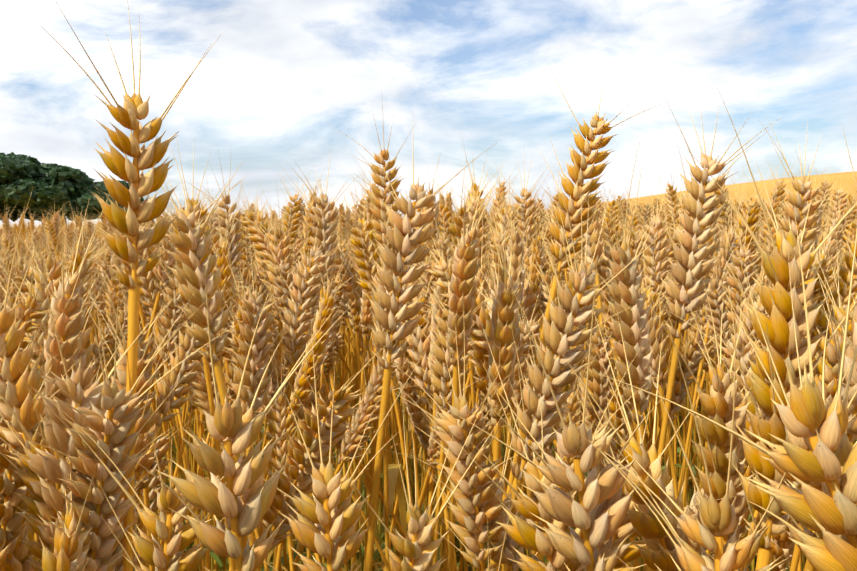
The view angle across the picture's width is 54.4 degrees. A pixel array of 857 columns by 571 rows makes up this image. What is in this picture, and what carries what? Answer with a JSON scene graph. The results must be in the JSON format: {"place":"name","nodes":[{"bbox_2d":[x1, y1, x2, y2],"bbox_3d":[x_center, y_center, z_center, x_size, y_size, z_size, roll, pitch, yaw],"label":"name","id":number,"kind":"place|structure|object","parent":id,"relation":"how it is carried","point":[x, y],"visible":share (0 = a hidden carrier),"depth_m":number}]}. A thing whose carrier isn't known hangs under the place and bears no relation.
{"place":"outdoors","nodes":[
{"label":"outdoors","id":0,"kind":"place"},
{"bbox_2d":[0,0,856,226],"label":"sky","id":1,"kind":"structure","parent":0,"point":[279,83]},
{"bbox_2d":[106,171,856,570],"bbox_3d":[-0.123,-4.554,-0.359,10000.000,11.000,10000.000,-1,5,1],"label":"field ground","id":2,"kind":"structure","parent":0,"point":[840,177],"depth_m":135.81},
{"bbox_2d":[0,153,20,221],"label":"tree","id":3,"kind":"object","parent":2,"relation":"on","point":[13,218],"visible":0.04,"depth_m":215.70},
{"bbox_2d":[0,152,40,209],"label":"tree","id":4,"kind":"object","parent":2,"relation":"on","point":[13,167],"visible":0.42,"depth_m":193.94},
{"bbox_2d":[16,162,55,220],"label":"tree","id":5,"kind":"object","parent":2,"relation":"on","point":[42,167],"visible":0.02,"depth_m":204.58},
{"bbox_2d":[0,294,79,570],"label":"wheat","id":6,"kind":"object","parent":2,"relation":"on","point":[11,481],"visible":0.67,"depth_m":0.30},
{"bbox_2d":[11,163,85,221],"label":"tree","id":7,"kind":"object","parent":2,"relation":"on","point":[27,215],"visible":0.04,"depth_m":218.26},
{"bbox_2d":[0,166,117,225],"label":"tree","id":8,"kind":"object","parent":2,"relation":"on","point":[71,186],"visible":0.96,"depth_m":196.71},
{"bbox_2d":[60,201,116,333],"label":"wheat","id":9,"kind":"object","parent":2,"relation":"on","point":[85,276],"visible":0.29,"depth_m":0.63},
{"bbox_2d":[24,260,169,553],"bbox_3d":[-0.117,0.454,0.247,0.078,0.922,0.161,-1,5,1],"label":"wheat","id":10,"kind":"object","parent":2,"relation":"on","point":[47,465],"visible":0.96,"depth_m":0.26},
{"bbox_2d":[87,180,143,223],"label":"tree","id":11,"kind":"object","parent":2,"relation":"on","point":[101,186],"visible":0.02,"depth_m":207.24},
{"bbox_2d":[101,198,143,215],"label":"tree","id":12,"kind":"object","parent":2,"relation":"on","point":[122,207],"visible":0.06,"depth_m":199.89},
{"bbox_2d":[41,0,223,570],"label":"wheat","id":13,"kind":"object","parent":2,"relation":"on","point":[132,112],"visible":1,"depth_m":0.28},
{"bbox_2d":[110,381,203,568],"bbox_3d":[-0.161,0.499,0.639,0.118,0.889,0.102,-1,5,1],"label":"wheat","id":14,"kind":"object","parent":2,"relation":"on","point":[161,452],"visible":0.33,"depth_m":0.60},
{"bbox_2d":[55,383,289,570],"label":"wheat","id":15,"kind":"object","parent":2,"relation":"on","point":[180,537],"visible":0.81,"depth_m":0.20},
{"bbox_2d":[93,147,260,570],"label":"wheat","id":16,"kind":"object","parent":2,"relation":"on","point":[190,275],"visible":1,"depth_m":0.40},
{"bbox_2d":[122,264,354,570],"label":"wheat","id":17,"kind":"object","parent":2,"relation":"on","point":[233,429],"visible":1,"depth_m":0.15},
{"bbox_2d":[201,212,301,549],"bbox_3d":[-0.126,0.426,0.506,0.118,0.939,0.106,-1,5,1],"label":"wheat","id":18,"kind":"object","parent":2,"relation":"on","point":[259,353],"visible":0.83,"depth_m":0.49},
{"bbox_2d":[268,218,362,570],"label":"wheat","id":19,"kind":"object","parent":2,"relation":"on","point":[299,297],"visible":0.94,"depth_m":0.62},
{"bbox_2d":[248,328,406,566],"bbox_3d":[-0.115,0.413,0.435,0.164,0.976,0.082,2,6,38],"label":"wheat","id":20,"kind":"object","parent":2,"relation":"on","point":[300,475],"visible":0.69,"depth_m":0.38},
{"bbox_2d":[263,319,431,570],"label":"wheat","id":21,"kind":"object","parent":2,"relation":"on","point":[335,491],"visible":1,"depth_m":0.20},
{"bbox_2d":[337,105,419,570],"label":"wheat","id":22,"kind":"object","parent":2,"relation":"on","point":[392,477],"visible":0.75,"depth_m":0.66},
{"bbox_2d":[345,398,506,570],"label":"wheat","id":23,"kind":"object","parent":2,"relation":"on","point":[418,550],"visible":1,"depth_m":0.17},
{"bbox_2d":[355,142,497,570],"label":"wheat","id":24,"kind":"object","parent":2,"relation":"on","point":[399,242],"visible":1,"depth_m":0.40},
{"bbox_2d":[405,281,474,448],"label":"wheat","id":25,"kind":"object","parent":2,"relation":"on","point":[421,321],"visible":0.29,"depth_m":0.59},
{"bbox_2d":[388,374,526,570],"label":"wheat","id":26,"kind":"object","parent":2,"relation":"on","point":[509,543],"visible":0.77,"depth_m":0.33},
{"bbox_2d":[440,232,511,551],"bbox_3d":[0.063,0.443,0.540,0.092,0.959,0.190,-1,5,1],"label":"wheat","id":27,"kind":"object","parent":2,"relation":"on","point":[481,359],"visible":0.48,"depth_m":0.51},
{"bbox_2d":[439,316,648,570],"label":"wheat","id":28,"kind":"object","parent":2,"relation":"on","point":[527,534],"visible":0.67,"depth_m":0.25},
{"bbox_2d":[431,255,668,570],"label":"wheat","id":29,"kind":"object","parent":2,"relation":"on","point":[598,524],"visible":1,"depth_m":0.20},
{"bbox_2d":[485,177,670,570],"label":"wheat","id":30,"kind":"object","parent":2,"relation":"on","point":[582,277],"visible":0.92,"depth_m":0.34},
{"bbox_2d":[496,68,671,570],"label":"wheat","id":31,"kind":"object","parent":2,"relation":"on","point":[579,171],"visible":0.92,"depth_m":0.50},
{"bbox_2d":[477,186,709,563],"bbox_3d":[0.160,0.393,0.704,0.221,0.959,0.153,-1,5,1],"label":"wheat","id":32,"kind":"object","parent":2,"relation":"on","point":[504,243],"visible":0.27,"depth_m":0.69},
{"bbox_2d":[567,139,667,570],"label":"wheat","id":33,"kind":"object","parent":2,"relation":"on","point":[624,287],"visible":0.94,"depth_m":0.40},
{"bbox_2d":[564,307,687,570],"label":"wheat","id":34,"kind":"object","parent":2,"relation":"on","point":[645,523],"visible":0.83,"depth_m":0.22},
{"bbox_2d":[651,281,755,546],"bbox_3d":[0.151,0.452,0.276,0.160,0.908,0.181,-1,5,1],"label":"wheat","id":35,"kind":"object","parent":2,"relation":"on","point":[717,404],"visible":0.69,"depth_m":0.26},
{"bbox_2d":[643,101,779,570],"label":"wheat","id":36,"kind":"object","parent":2,"relation":"on","point":[687,242],"visible":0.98,"depth_m":0.47},
{"bbox_2d":[717,209,791,390],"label":"wheat","id":37,"kind":"object","parent":2,"relation":"on","point":[758,267],"visible":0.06,"depth_m":0.77},
{"bbox_2d":[694,90,856,570],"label":"wheat","id":38,"kind":"object","parent":2,"relation":"on","point":[778,329],"visible":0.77,"depth_m":0.24},
{"bbox_2d":[714,241,856,570],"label":"wheat","id":39,"kind":"object","parent":2,"relation":"on","point":[793,439],"visible":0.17,"depth_m":0.20},
{"bbox_2d":[756,117,836,558],"bbox_3d":[0.222,0.382,0.599,0.232,0.994,0.114,-1,5,1],"label":"wheat","id":40,"kind":"object","parent":2,"relation":"on","point":[801,185],"visible":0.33,"depth_m":0.54}
]}

